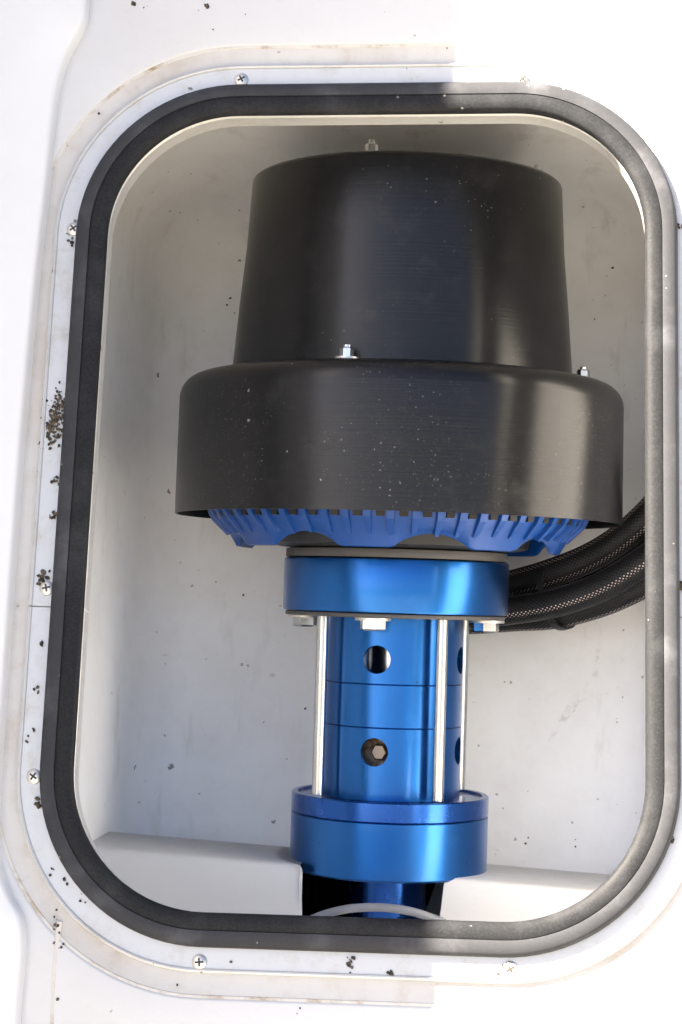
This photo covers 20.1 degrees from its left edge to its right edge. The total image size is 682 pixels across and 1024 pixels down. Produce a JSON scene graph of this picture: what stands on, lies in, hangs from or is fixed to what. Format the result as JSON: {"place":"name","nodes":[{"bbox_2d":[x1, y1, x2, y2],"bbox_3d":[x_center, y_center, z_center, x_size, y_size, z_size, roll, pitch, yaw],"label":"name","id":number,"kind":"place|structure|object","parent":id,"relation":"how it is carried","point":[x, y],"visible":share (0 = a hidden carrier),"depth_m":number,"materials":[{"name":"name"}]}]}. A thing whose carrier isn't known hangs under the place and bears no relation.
{"place":"outdoors","nodes":[
{"label":"outdoors","id":0,"kind":"place"},
{"bbox_2d":[0,0,681,1023],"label":"wall","id":1,"kind":"structure","parent":0,"point":[120,42],"depth_m":1.08,"materials":[{"name":"white paint"}]},
{"bbox_2d":[0,0,89,1023],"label":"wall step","id":2,"kind":"object","parent":1,"relation":"attached to","point":[40,40],"depth_m":1.09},
{"bbox_2d":[50,921,62,1023],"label":"sealant seam","id":3,"kind":"object","parent":1,"relation":"attached to","point":[57,934],"visible":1,"depth_m":1.00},
{"bbox_2d":[53,1,245,1000],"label":"dirt specks","id":4,"kind":"object","parent":1,"relation":"attached to","point":[207,6],"visible":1,"depth_m":1.01,"materials":[{"name":"black soil"}]},
{"bbox_2d":[0,43,681,1008],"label":"sealant bead","id":5,"kind":"object","parent":1,"relation":"attached to","point":[596,989],"visible":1,"depth_m":1.01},
{"bbox_2d":[17,62,681,983],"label":"hatch frame","id":6,"kind":"object","parent":1,"relation":"attached to","point":[629,924],"visible":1,"depth_m":1.05,"materials":[{"name":"white paint"},{"name":"zinc"}]},
{"bbox_2d":[25,223,681,1013],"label":"dirt crumbs","id":7,"kind":"object","parent":6,"relation":"on","point":[57,415],"visible":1,"depth_m":1.06,"materials":[{"name":"black soil"}]},
{"bbox_2d":[39,81,680,957],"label":"rubber seal","id":8,"kind":"object","parent":6,"relation":"attached to","point":[617,893],"visible":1,"depth_m":1.03,"materials":[{"name":"black rubber"}]},
{"bbox_2d":[79,124,644,874],"bbox_3d":[0.030,0.011,1.219,0.372,0.544,0.319,1,-13,6],"label":"compartment","id":9,"kind":"object","parent":1,"relation":"attached to","point":[199,696],"visible":0.44,"depth_m":1.35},
{"bbox_2d":[93,832,609,921],"bbox_3d":[0.019,0.273,1.227,0.480,0.100,0.138,4,-2,6],"label":"shelf","id":10,"kind":"object","parent":9,"relation":"attached to","point":[194,875],"visible":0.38,"depth_m":1.19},
{"bbox_2d":[311,903,446,919],"bbox_3d":[0.020,0.270,1.149,0.124,0.074,0.024,2,-2,1],"label":"grey hose","id":11,"kind":"object","parent":9,"relation":"in","point":[378,907],"visible":0.38,"depth_m":1.14,"materials":[{"name":"grey rubber"}]},
{"bbox_2d":[175,138,623,918],"bbox_3d":[0.035,0.041,1.235,0.286,0.526,0.286,1,-2,6],"label":"bow thruster","id":12,"kind":"object","parent":9,"relation":"in","point":[401,432],"visible":0.99,"depth_m":1.16,"materials":[{"name":"black plastic"}]},
{"bbox_2d":[469,543,644,629],"bbox_3d":[0.153,0.021,1.265,0.264,0.128,0.034,1,-3,26],"label":"braided cable","id":13,"kind":"object","parent":12,"relation":"attached to","point":[620,576],"visible":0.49,"depth_m":1.26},
{"bbox_2d":[536,566,574,630],"bbox_3d":[0.144,0.057,1.289,0.017,0.044,0.048,0,-3,34],"label":"cable tie","id":14,"kind":"object","parent":13,"relation":"attached to","point":[553,623],"visible":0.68,"depth_m":1.28,"materials":[{"name":"black plastic"}]},
{"bbox_2d":[469,579,644,633],"bbox_3d":[0.161,0.033,1.282,0.260,0.107,0.031,1,-3,22],"label":"braided cable","id":15,"kind":"object","parent":12,"relation":"attached to","point":[633,595],"visible":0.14,"depth_m":1.27,"materials":[{"name":"black plastic"}]},
{"bbox_2d":[508,496,644,595],"bbox_3d":[0.152,0.002,1.284,0.257,0.150,0.053,1,-2,18],"label":"braided cable","id":16,"kind":"object","parent":12,"relation":"attached to","point":[608,546],"visible":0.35,"depth_m":1.27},
{"bbox_2d":[551,538,644,588],"bbox_3d":[0.160,0.012,1.302,0.256,0.146,0.066,1,-2,15],"label":"braided cable","id":17,"kind":"object","parent":12,"relation":"attached to","point":[637,545],"visible":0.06,"depth_m":1.28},
{"bbox_2d":[226,267,613,846],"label":"compartment specks","id":18,"kind":"object","parent":9,"relation":"attached to","point":[243,594],"visible":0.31,"depth_m":1.38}
]}

